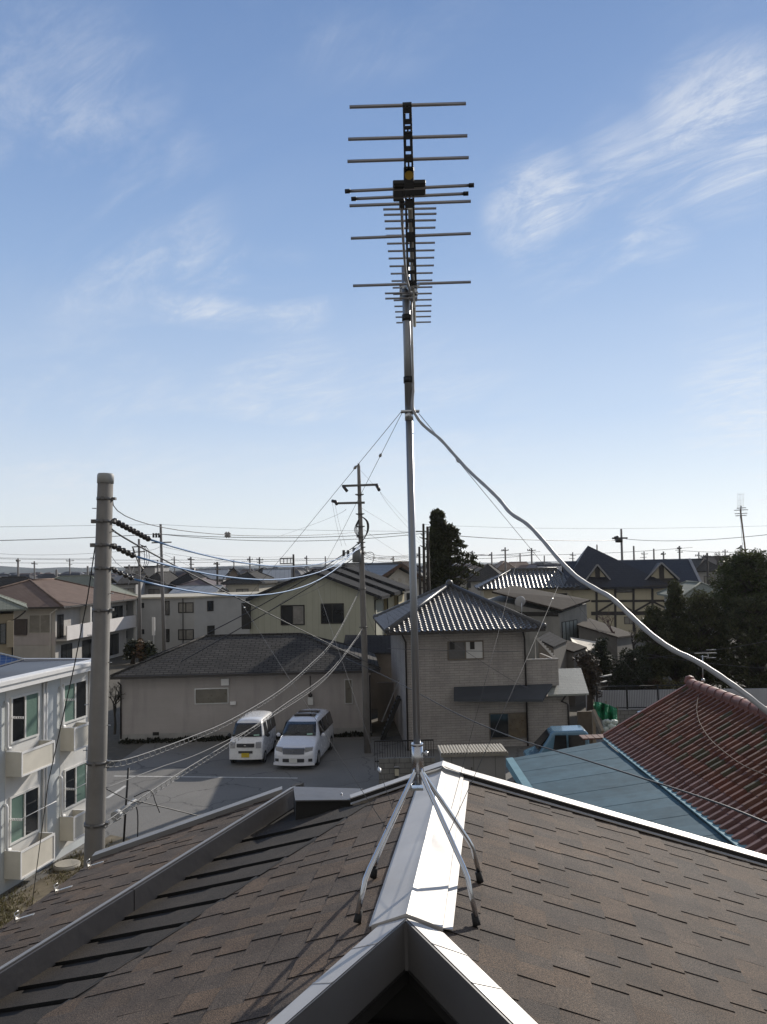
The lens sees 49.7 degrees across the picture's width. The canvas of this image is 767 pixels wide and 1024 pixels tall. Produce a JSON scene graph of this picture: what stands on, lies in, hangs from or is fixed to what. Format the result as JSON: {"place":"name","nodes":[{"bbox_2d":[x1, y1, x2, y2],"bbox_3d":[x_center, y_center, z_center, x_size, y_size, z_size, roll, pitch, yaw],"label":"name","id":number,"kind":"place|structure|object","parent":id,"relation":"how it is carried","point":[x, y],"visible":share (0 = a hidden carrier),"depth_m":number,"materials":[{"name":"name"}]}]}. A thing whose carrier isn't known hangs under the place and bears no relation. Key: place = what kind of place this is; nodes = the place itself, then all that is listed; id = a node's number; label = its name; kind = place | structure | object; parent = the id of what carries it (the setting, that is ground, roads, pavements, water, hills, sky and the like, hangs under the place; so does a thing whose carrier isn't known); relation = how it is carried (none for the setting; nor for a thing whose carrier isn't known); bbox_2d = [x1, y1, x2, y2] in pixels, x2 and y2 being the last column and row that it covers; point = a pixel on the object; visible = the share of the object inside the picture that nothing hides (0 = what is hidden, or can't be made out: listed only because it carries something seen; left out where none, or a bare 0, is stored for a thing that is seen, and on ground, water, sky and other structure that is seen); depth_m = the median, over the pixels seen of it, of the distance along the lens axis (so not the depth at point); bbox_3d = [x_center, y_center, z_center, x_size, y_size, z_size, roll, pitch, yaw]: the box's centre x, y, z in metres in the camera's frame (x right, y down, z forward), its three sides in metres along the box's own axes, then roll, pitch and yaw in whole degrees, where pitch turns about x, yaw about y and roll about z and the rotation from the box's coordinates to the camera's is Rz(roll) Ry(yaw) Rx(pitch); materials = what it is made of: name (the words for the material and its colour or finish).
{"place":"outdoors","nodes":[
{"label":"outdoors","id":0,"kind":"place"},
{"bbox_2d":[0,594,27,655],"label":"yellow house","id":1,"kind":"structure","parent":0,"point":[9,606],"depth_m":57.38,"materials":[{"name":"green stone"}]},
{"bbox_2d":[0,566,248,573],"bbox_3d":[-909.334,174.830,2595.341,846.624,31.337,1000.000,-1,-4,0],"label":"hills","id":2,"kind":"structure","parent":0,"point":[7,569],"depth_m":2365.88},
{"bbox_2d":[116,573,149,594],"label":"house","id":3,"kind":"structure","parent":0,"point":[131,586],"depth_m":112.91,"materials":[{"name":"grey stone"}]},
{"bbox_2d":[124,566,168,576],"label":"house","id":4,"kind":"structure","parent":0,"point":[149,571],"depth_m":149.69,"materials":[{"name":"grey stone"}]},
{"bbox_2d":[145,571,178,593],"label":"house","id":5,"kind":"structure","parent":0,"point":[169,576],"depth_m":118.42,"materials":[{"name":"grey stone"}]},
{"bbox_2d":[170,572,209,585],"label":"house","id":6,"kind":"structure","parent":0,"point":[185,578],"depth_m":120.63,"materials":[{"name":"tile"}]},
{"bbox_2d":[173,578,225,587],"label":"house","id":7,"kind":"structure","parent":0,"point":[199,582],"depth_m":109.38,"materials":[{"name":"stone"}]},
{"bbox_2d":[198,569,229,581],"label":"house","id":8,"kind":"structure","parent":0,"point":[223,572],"depth_m":142.89,"materials":[{"name":"grey metal"}]},
{"bbox_2d":[220,571,279,591],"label":"house","id":9,"kind":"structure","parent":0,"point":[236,585],"depth_m":105.01,"materials":[{"name":"grey stone"}]},
{"bbox_2d":[262,568,290,584],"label":"house","id":10,"kind":"structure","parent":0,"point":[281,573],"depth_m":114.64,"materials":[{"name":"grey metal"}]},
{"bbox_2d":[241,565,409,642],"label":"cream gabled house","id":11,"kind":"structure","parent":0,"point":[306,612],"depth_m":59.60,"materials":[{"name":"paint"}]},
{"bbox_2d":[280,605,304,624],"bbox_3d":[-6.544,7.423,59.685,1.784,1.445,0.065,-2,-4,10],"label":"window","id":12,"kind":"structure","parent":11,"relation":"in","point":[291,614],"depth_m":59.67,"materials":[{"name":"glass"}]},
{"bbox_2d":[321,603,343,623],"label":"window","id":13,"kind":"structure","parent":11,"relation":"in","point":[334,611],"depth_m":59.16,"materials":[{"name":"glass"}]},
{"bbox_2d":[235,562,494,567],"bbox_3d":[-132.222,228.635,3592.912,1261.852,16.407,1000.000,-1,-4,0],"label":"hills","id":14,"kind":"structure","parent":0,"point":[319,565],"depth_m":3298.83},
{"bbox_2d":[0,0,766,567],"label":"sky","id":15,"kind":"structure","parent":0,"point":[183,319],"materials":[{"name":"blue"}]},
{"bbox_2d":[364,562,426,601],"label":"white tiled house","id":16,"kind":"structure","parent":0,"point":[397,571],"depth_m":84.52,"materials":[{"name":"paint"}]},
{"bbox_2d":[107,558,766,782],"bbox_3d":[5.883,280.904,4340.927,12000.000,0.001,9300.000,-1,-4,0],"label":"ground","id":17,"kind":"structure","parent":0,"point":[116,750],"depth_m":45.55,"materials":[{"name":"asphalt"}]},
{"bbox_2d":[0,576,30,586],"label":"dark roofed house","id":18,"kind":"structure","parent":17,"relation":"on","point":[4,581],"depth_m":100.91,"materials":[{"name":"grey tile"}]},
{"bbox_2d":[0,653,90,893],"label":"apartment block","id":19,"kind":"structure","parent":17,"relation":"on","point":[33,693],"depth_m":23.92,"materials":[{"name":"white"}]},
{"bbox_2d":[9,784,39,845],"bbox_3d":[-10.059,8.470,23.200,0.065,1.303,1.335,-2,-4,11],"label":"window","id":20,"kind":"structure","parent":19,"relation":"in","point":[24,803],"depth_m":23.18,"materials":[{"name":"glass"}]},
{"bbox_2d":[10,690,39,744],"bbox_3d":[-10.115,5.776,23.370,0.065,1.280,1.286,-2,-4,11],"label":"window","id":21,"kind":"structure","parent":19,"relation":"in","point":[27,705],"depth_m":23.34,"materials":[{"name":"glass"}]},
{"bbox_2d":[63,678,86,724],"bbox_3d":[-9.629,5.893,25.855,0.065,1.216,1.312,-2,-4,11],"label":"window","id":22,"kind":"structure","parent":19,"relation":"in","point":[75,710],"depth_m":25.85,"materials":[{"name":"glass"}]},
{"bbox_2d":[63,760,86,810],"bbox_3d":[-9.568,8.478,25.729,0.065,1.215,1.255,-2,-4,11],"label":"window","id":23,"kind":"structure","parent":19,"relation":"in","point":[75,776],"depth_m":25.68,"materials":[{"name":"glass"}]},
{"bbox_2d":[0,835,129,927],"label":"soil strip","id":24,"kind":"object","parent":17,"relation":"on","point":[42,888],"visible":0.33,"depth_m":22.55,"materials":[{"name":"soil"}]},
{"bbox_2d":[0,840,112,927],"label":"dry grass","id":25,"kind":"structure","parent":24,"relation":"on","point":[13,910],"depth_m":21.90,"materials":[{"name":"plant"}]},
{"bbox_2d":[53,859,80,871],"bbox_3d":[-9.196,10.259,24.067,0.760,0.125,0.760,-1,-4,0],"label":"manhole cover","id":26,"kind":"object","parent":24,"relation":"on","point":[66,864],"visible":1,"depth_m":23.92,"materials":[{"name":"concrete"}]},
{"bbox_2d":[0,578,137,658],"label":"brown roofed flats","id":27,"kind":"structure","parent":17,"relation":"on","point":[48,623],"depth_m":72.12,"materials":[{"name":"paint"}]},
{"bbox_2d":[29,614,51,632],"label":"window","id":28,"kind":"structure","parent":27,"relation":"in","point":[37,623],"depth_m":69.68,"materials":[{"name":"silver metal"}]},
{"bbox_2d":[82,639,91,657],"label":"window","id":29,"kind":"structure","parent":27,"relation":"in","point":[86,644],"depth_m":75.26,"materials":[{"name":"glass"}]},
{"bbox_2d":[109,633,118,655],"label":"window","id":30,"kind":"structure","parent":27,"relation":"in","point":[114,638],"depth_m":81.30,"materials":[{"name":"glass"}]},
{"bbox_2d":[56,575,136,595],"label":"green roofed house","id":31,"kind":"structure","parent":17,"relation":"on","point":[82,579],"depth_m":95.39,"materials":[{"name":"stone"}]},
{"bbox_2d":[83,473,116,867],"bbox_3d":[-4.433,4.443,12.735,0.632,10.124,0.386,-1,-4,0],"label":"utility pole","id":32,"kind":"object","parent":17,"relation":"on","point":[97,762],"visible":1,"depth_m":12.77,"materials":[{"name":"concrete"}]},
{"bbox_2d":[31,547,94,905],"bbox_3d":[-6.742,5.313,16.753,0.219,8.990,9.338,1,-4,-29],"label":"pole stay","id":33,"kind":"object","parent":32,"relation":"attached to","point":[63,713],"visible":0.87,"depth_m":14.77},
{"bbox_2d":[112,518,150,541],"bbox_3d":[-4.177,0.305,13.763,0.105,0.347,1.516,-2,-4,7],"label":"insulator string","id":34,"kind":"object","parent":32,"relation":"attached to","point":[132,530],"visible":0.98,"depth_m":13.68,"materials":[{"name":"black ceramic"}]},
{"bbox_2d":[106,591,358,767],"bbox_3d":[-2.912,4.192,25.569,0.505,2.677,25.700,-2,-4,7],"label":"telephone cable","id":35,"kind":"object","parent":32,"relation":"attached to","point":[149,752],"visible":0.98,"depth_m":19.22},
{"bbox_2d":[105,630,361,827],"bbox_3d":[-2.847,5.343,25.498,0.531,1.412,25.720,-2,-4,7],"label":"telephone cable","id":36,"kind":"object","parent":32,"relation":"attached to","point":[328,673],"visible":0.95,"depth_m":18.03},
{"bbox_2d":[106,789,198,836],"bbox_3d":[-3.976,4.983,14.164,0.454,1.174,2.550,-3,-4,25],"label":"splice closure","id":37,"kind":"object","parent":36,"relation":"attached to","point":[129,808],"visible":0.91,"depth_m":13.90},
{"bbox_2d":[106,628,362,787],"bbox_3d":[-2.707,5.219,25.491,0.266,1.356,25.718,-2,-4,7],"label":"telephone cable","id":38,"kind":"object","parent":32,"relation":"attached to","point":[220,743],"visible":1,"depth_m":17.99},
{"bbox_2d":[112,529,381,669],"bbox_3d":[-2.587,3.952,26.616,0.844,5.746,27.799,-2,-4,8],"label":"service cable","id":39,"kind":"object","parent":32,"relation":"attached to","point":[117,533],"visible":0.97,"depth_m":19.86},
{"bbox_2d":[108,683,124,734],"bbox_3d":[-13.483,9.908,41.876,1.470,2.672,1.221,-3,-4,24],"label":"bare corner shrub","id":40,"kind":"object","parent":17,"relation":"on","point":[117,697],"visible":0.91,"depth_m":41.87,"materials":[{"name":"brown plant"}]},
{"bbox_2d":[121,638,139,663],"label":"bush","id":41,"kind":"object","parent":17,"relation":"on","point":[128,652],"visible":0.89,"depth_m":75.15,"materials":[{"name":"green plant"}]},
{"bbox_2d":[132,539,149,661],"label":"line pole","id":42,"kind":"object","parent":17,"relation":"on","point":[139,607],"visible":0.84,"depth_m":77.52,"materials":[{"name":"concrete"}]},
{"bbox_2d":[152,524,171,650],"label":"line pole","id":43,"kind":"object","parent":17,"relation":"on","point":[154,535],"visible":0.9,"depth_m":71.58,"materials":[{"name":"concrete"}]},
{"bbox_2d":[126,591,261,652],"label":"flat roofed flats","id":44,"kind":"structure","parent":17,"relation":"on","point":[190,616],"depth_m":84.88,"materials":[{"name":"paint"}]},
{"bbox_2d":[178,629,193,639],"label":"window","id":45,"kind":"structure","parent":44,"relation":"in","point":[188,634],"depth_m":84.46,"materials":[{"name":"glass"}]},
{"bbox_2d":[168,585,228,593],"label":"roof","id":46,"kind":"structure","parent":17,"relation":"on","point":[209,588],"depth_m":100.69,"materials":[{"name":"grey metal"}]},
{"bbox_2d":[0,736,439,901],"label":"parking lot","id":47,"kind":"structure","parent":17,"relation":"on","point":[205,790],"depth_m":33.81,"materials":[{"name":"asphalt"}]},
{"bbox_2d":[227,711,275,762],"bbox_3d":[-5.955,10.158,37.606,1.916,1.879,3.370,-1,-4,0],"label":"parked van","id":48,"kind":"object","parent":47,"relation":"on","point":[259,742],"visible":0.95,"depth_m":36.40,"materials":[{"name":"white paint"}]},
{"bbox_2d":[274,708,333,765],"bbox_3d":[-3.555,10.083,37.320,2.353,1.890,4.865,-1,-4,0],"label":"parked van","id":49,"kind":"object","parent":47,"relation":"on","point":[303,740],"visible":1,"depth_m":36.06,"materials":[{"name":"paint"}]},
{"bbox_2d":[331,463,380,753],"bbox_3d":[-1.164,4.367,38.126,2.305,13.313,0.685,-1,-4,0],"label":"crossarm pole","id":50,"kind":"object","parent":47,"relation":"on","point":[358,556],"visible":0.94,"depth_m":38.17,"materials":[{"name":"concrete"}]},
{"bbox_2d":[134,543,360,595],"bbox_3d":[-2.528,1.547,26.100,0.160,1.785,24.900,-2,-4,7],"label":"power cable","id":51,"kind":"object","parent":50,"relation":"attached to","point":[143,581],"visible":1,"depth_m":17.99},
{"bbox_2d":[137,545,360,579],"bbox_3d":[-2.524,1.429,26.132,0.163,1.288,24.848,-2,-4,7],"label":"power cable","id":52,"kind":"object","parent":50,"relation":"attached to","point":[229,576],"visible":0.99,"depth_m":18.13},
{"bbox_2d":[150,539,360,566],"bbox_3d":[-2.485,1.324,26.463,0.172,0.846,24.194,-2,-4,7],"label":"power cable","id":53,"kind":"object","parent":50,"relation":"attached to","point":[239,561],"visible":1,"depth_m":18.84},
{"bbox_2d":[181,559,351,661],"bbox_3d":[-4.686,4.055,36.440,8.325,4.506,0.340,0,-4,-25],"label":"dark cable","id":54,"kind":"object","parent":50,"relation":"attached to","point":[265,613],"visible":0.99,"depth_m":36.06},
{"bbox_2d":[346,658,766,823],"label":"service cable","id":55,"kind":"object","parent":50,"relation":"attached to","point":[729,807],"visible":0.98,"depth_m":13.88,"materials":[{"name":"rubber"}]},
{"bbox_2d":[380,680,400,739],"bbox_3d":[0.347,9.719,40.871,1.072,2.965,0.860,-1,-4,0],"label":"outside stair","id":56,"kind":"object","parent":47,"relation":"on","point":[390,717],"visible":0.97,"depth_m":40.45,"materials":[{"name":"metal"}]},
{"bbox_2d":[374,739,433,768],"bbox_3d":[0.837,9.806,33.451,2.399,1.184,0.040,-1,-4,0],"label":"railing fence","id":57,"kind":"object","parent":47,"relation":"on","point":[397,741],"visible":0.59,"depth_m":33.46,"materials":[{"name":"metal"}]},
{"bbox_2d":[379,757,434,783],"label":"block wall","id":58,"kind":"structure","parent":47,"relation":"on","point":[387,765],"depth_m":31.65,"materials":[{"name":"concrete"}]},
{"bbox_2d":[437,743,507,779],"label":"storage shed","id":59,"kind":"structure","parent":47,"relation":"on","point":[492,763],"depth_m":29.60,"materials":[{"name":"beige metal"}]},
{"bbox_2d":[110,632,379,739],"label":"building","id":60,"kind":"structure","parent":17,"relation":"on","point":[227,678],"depth_m":42.20,"materials":[{"name":"beige"}]},
{"bbox_2d":[194,688,228,704],"bbox_3d":[-8.724,9.340,42.065,1.709,0.800,0.065,-1,-4,-3],"label":"window","id":61,"kind":"structure","parent":60,"relation":"in","point":[202,695],"depth_m":42.07,"materials":[{"name":"glass"}]},
{"bbox_2d":[344,679,352,703],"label":"window","id":62,"kind":"structure","parent":60,"relation":"in","point":[348,694],"depth_m":42.37,"materials":[{"name":"glass"}]},
{"bbox_2d":[118,730,372,743],"bbox_3d":[-6.807,11.232,41.489,12.607,0.249,1.053,-1,-4,-3],"label":"ground cover","id":63,"kind":"object","parent":17,"relation":"on","point":[212,738],"visible":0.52,"depth_m":41.35,"materials":[{"name":"green plant"}]},
{"bbox_2d":[0,562,560,590],"bbox_3d":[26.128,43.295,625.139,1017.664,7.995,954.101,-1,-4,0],"label":"distant rooftops","id":64,"kind":"object","parent":17,"relation":"on","point":[117,577],"visible":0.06,"depth_m":231.26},
{"bbox_2d":[344,635,391,708],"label":"dark annexe","id":65,"kind":"structure","parent":17,"relation":"on","point":[379,646],"depth_m":49.52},
{"bbox_2d":[0,761,766,1023],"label":"shingled house","id":66,"kind":"structure","parent":17,"relation":"on","point":[242,911],"depth_m":3.54,"materials":[{"name":"tile"}]},
{"bbox_2d":[353,742,483,925],"bbox_3d":[0.149,1.259,3.307,0.483,0.595,0.502,-2,-4,7],"label":"antenna stand","id":67,"kind":"object","parent":66,"relation":"on","point":[418,769],"visible":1,"depth_m":3.38,"materials":[{"name":"metal"}]},
{"bbox_2d":[401,267,420,784],"bbox_3d":[0.124,0.033,3.543,0.080,2.219,0.056,-1,-4,0],"label":"antenna mast","id":68,"kind":"object","parent":67,"relation":"on","point":[407,377],"visible":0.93,"depth_m":3.54,"materials":[{"name":"metal"}]},
{"bbox_2d":[345,102,473,308],"bbox_3d":[0.119,-0.971,2.848,0.497,0.149,1.498,-1,-4,0],"label":"vhf antenna","id":69,"kind":"object","parent":68,"relation":"attached to","point":[410,187],"visible":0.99,"depth_m":2.58,"materials":[{"name":"black metal"}]},
{"bbox_2d":[383,207,436,326],"bbox_3d":[0.114,-0.973,3.637,0.212,0.127,1.458,-1,-4,2],"label":"uhf antenna","id":70,"kind":"object","parent":68,"relation":"attached to","point":[410,228],"visible":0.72,"depth_m":3.41,"materials":[{"name":"metal"}]},
{"bbox_2d":[400,208,766,714],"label":"coaxial cable","id":71,"kind":"object","parent":68,"relation":"attached to","point":[700,663],"visible":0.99,"depth_m":2.39,"materials":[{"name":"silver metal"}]},
{"bbox_2d":[377,682,393,721],"bbox_3d":[0.485,10.414,45.537,1.634,2.100,0.200,-1,-4,0],"label":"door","id":72,"kind":"structure","parent":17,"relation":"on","point":[385,690],"depth_m":45.45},
{"bbox_2d":[416,524,427,592],"bbox_3d":[2.682,6.419,55.745,0.755,11.260,0.538,-1,-4,0],"label":"utility pole","id":73,"kind":"object","parent":17,"relation":"on","point":[423,531],"visible":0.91,"depth_m":55.83,"materials":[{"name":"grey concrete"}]},
{"bbox_2d":[424,526,430,591],"bbox_3d":[2.958,6.506,55.678,0.517,11.067,0.589,-1,-4,-7],"label":"lopped tree","id":74,"kind":"object","parent":17,"relation":"on","point":[428,559],"visible":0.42,"depth_m":55.83,"materials":[{"name":"plant"}]},
{"bbox_2d":[425,508,483,591],"bbox_3d":[4.568,5.899,57.936,4.256,12.498,3.487,-4,-5,39],"label":"conifer tree","id":75,"kind":"object","parent":17,"relation":"on","point":[446,542],"visible":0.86,"depth_m":57.58,"materials":[{"name":"green plant"}]},
{"bbox_2d":[373,580,588,750],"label":"tile roofed house","id":76,"kind":"structure","parent":17,"relation":"on","point":[470,622],"depth_m":38.67,"materials":[{"name":"brick"}]},
{"bbox_2d":[447,640,483,659],"bbox_3d":[3.830,6.455,38.694,1.697,0.862,0.065,-1,-4,-4],"label":"window","id":77,"kind":"structure","parent":76,"relation":"in","point":[460,654],"depth_m":38.69,"materials":[{"name":"grey glass"}]},
{"bbox_2d":[489,712,526,738],"bbox_3d":[5.831,9.942,38.608,1.822,1.176,0.065,-1,-4,-4],"label":"window","id":78,"kind":"structure","parent":76,"relation":"in","point":[513,724],"depth_m":38.60,"materials":[{"name":"brown glass"}]},
{"bbox_2d":[474,567,579,598],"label":"long tiled house","id":79,"kind":"structure","parent":17,"relation":"on","point":[541,578],"depth_m":92.78,"materials":[{"name":"tile"}]},
{"bbox_2d":[538,632,566,668],"bbox_3d":[9.934,9.298,48.212,1.156,4.268,4.450,-3,-4,20],"label":"dark lean to","id":80,"kind":"object","parent":17,"relation":"on","point":[555,644],"visible":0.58,"depth_m":47.72,"materials":[{"name":"metal"}]},
{"bbox_2d":[570,637,600,689],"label":"tin shed","id":81,"kind":"structure","parent":17,"relation":"on","point":[587,644],"depth_m":53.20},
{"bbox_2d":[572,649,602,710],"bbox_3d":[10.779,9.137,43.529,1.619,3.985,1.711,-1,-4,0],"label":"brown thicket","id":82,"kind":"object","parent":17,"relation":"on","point":[586,662],"visible":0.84,"depth_m":43.32,"materials":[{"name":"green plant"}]},
{"bbox_2d":[591,637,616,689],"bbox_3d":[12.701,9.353,48.526,1.590,4.100,1.881,0,-4,-12],"label":"narrow shrub","id":83,"kind":"object","parent":17,"relation":"on","point":[603,655],"visible":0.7,"depth_m":48.24,"materials":[{"name":"green plant"}]},
{"bbox_2d":[577,618,634,689],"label":"black shed","id":84,"kind":"structure","parent":17,"relation":"on","point":[619,640],"depth_m":55.35,"materials":[{"name":"metal"}]},
{"bbox_2d":[506,738,753,850],"bbox_3d":[5.743,8.276,18.000,3.544,2.698,18.981,-1,-4,0],"label":"roof","id":85,"kind":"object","parent":17,"relation":"on","point":[569,777],"visible":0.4,"depth_m":22.68,"materials":[{"name":"metal"}]},
{"bbox_2d":[609,647,653,689],"bbox_3d":[14.328,9.583,48.099,2.386,3.525,2.368,-1,-4,0],"label":"round shrub","id":86,"kind":"object","parent":17,"relation":"on","point":[622,670],"visible":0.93,"depth_m":47.66,"materials":[{"name":"green plant"}]},
{"bbox_2d":[562,546,701,633],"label":"half timbered house","id":87,"kind":"structure","parent":17,"relation":"on","point":[633,587],"depth_m":91.03,"materials":[{"name":"beige paint"}]},
{"bbox_2d":[592,684,684,708],"bbox_3d":[13.629,9.998,42.941,5.538,2.055,0.070,-1,-4,0],"label":"fence","id":88,"kind":"object","parent":17,"relation":"on","point":[657,699],"visible":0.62,"depth_m":42.97,"materials":[{"name":"grey metal"}]},
{"bbox_2d":[634,604,675,680],"bbox_3d":[16.259,8.411,49.558,2.427,5.953,2.421,1,-4,-30],"label":"cypress tree","id":89,"kind":"object","parent":17,"relation":"on","point":[653,621],"visible":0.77,"depth_m":49.19,"materials":[{"name":"green plant"}]},
{"bbox_2d":[579,675,766,854],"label":"red roofed house","id":90,"kind":"structure","parent":17,"relation":"on","point":[666,740],"depth_m":22.34,"materials":[{"name":"tile"}]},
{"bbox_2d":[585,688,766,710],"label":"garden wall","id":91,"kind":"structure","parent":17,"relation":"on","point":[759,695],"depth_m":46.75,"materials":[{"name":"concrete"}]},
{"bbox_2d":[659,579,697,688],"bbox_3d":[18.177,7.803,51.553,3.136,7.334,3.228,-1,-4,0],"label":"cypress tree","id":92,"kind":"object","parent":17,"relation":"on","point":[674,590],"visible":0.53,"depth_m":51.24,"materials":[{"name":"green plant"}]},
{"bbox_2d":[674,588,731,686],"bbox_3d":[19.510,7.975,50.628,3.491,6.820,3.588,-1,-4,0],"label":"cypress tree","id":93,"kind":"object","parent":17,"relation":"on","point":[704,620],"visible":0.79,"depth_m":49.97,"materials":[{"name":"green plant"}]},
{"bbox_2d":[707,547,766,635],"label":"evergreen tree","id":94,"kind":"object","parent":17,"relation":"on","point":[747,574],"visible":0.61,"depth_m":52.03,"materials":[{"name":"green plant"}]},
{"bbox_2d":[711,592,766,688],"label":"conifer hedge tree","id":95,"kind":"object","parent":17,"relation":"on","point":[751,655],"visible":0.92,"depth_m":48.78,"materials":[{"name":"green plant"}]},
{"bbox_2d":[466,563,502,595],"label":"house","id":96,"kind":"structure","parent":0,"point":[488,571],"depth_m":111.94,"materials":[{"name":"grey stone"}]},
{"bbox_2d":[489,585,589,658],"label":"brown roofed house","id":97,"kind":"structure","parent":0,"point":[564,616],"depth_m":57.11,"materials":[{"name":"metal"}]},
{"bbox_2d":[562,619,577,640],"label":"window","id":98,"kind":"structure","parent":97,"relation":"in","point":[569,629],"depth_m":57.02,"materials":[{"name":"metal"}]},
{"bbox_2d":[504,739,618,781],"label":"yard pavement","id":99,"kind":"structure","parent":0,"point":[514,751],"depth_m":37.33,"materials":[{"name":"concrete"}]},
{"bbox_2d":[523,725,588,755],"bbox_3d":[6.957,9.634,33.376,2.534,1.862,1.489,-1,-4,4],"label":"light blue van","id":100,"kind":"object","parent":99,"relation":"on","point":[557,737],"visible":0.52,"depth_m":32.82,"materials":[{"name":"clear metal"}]},
{"bbox_2d":[577,711,592,743],"bbox_3d":[8.589,9.535,35.021,0.733,2.198,0.120,-1,-4,0],"label":"timber fence","id":101,"kind":"object","parent":99,"relation":"on","point":[584,719],"visible":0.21,"depth_m":35.01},
{"bbox_2d":[592,709,603,742],"bbox_3d":[8.864,9.400,34.167,0.130,2.348,1.146,-1,-4,-5],"label":"prop board","id":102,"kind":"object","parent":99,"relation":"on","point":[596,721],"visible":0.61,"depth_m":34.43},
{"bbox_2d":[593,699,618,743],"bbox_3d":[9.617,9.373,35.670,1.169,2.561,0.858,-1,-4,0],"label":"green net","id":103,"kind":"object","parent":99,"relation":"on","point":[604,711],"visible":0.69,"depth_m":35.72,"materials":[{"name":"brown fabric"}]},
{"bbox_2d":[566,640,586,705],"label":"brown shed","id":104,"kind":"structure","parent":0,"point":[573,649],"depth_m":49.45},
{"bbox_2d":[589,709,642,726],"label":"retaining wall","id":105,"kind":"structure","parent":0,"point":[623,715],"depth_m":42.62,"materials":[{"name":"concrete"}]},
{"bbox_2d":[656,581,725,658],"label":"house","id":106,"kind":"structure","parent":0,"point":[688,587],"depth_m":67.36,"materials":[{"name":"grey stone"}]},
{"bbox_2d":[691,559,721,588],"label":"house","id":107,"kind":"structure","parent":0,"point":[700,565],"depth_m":118.13,"materials":[{"name":"grey stone"}]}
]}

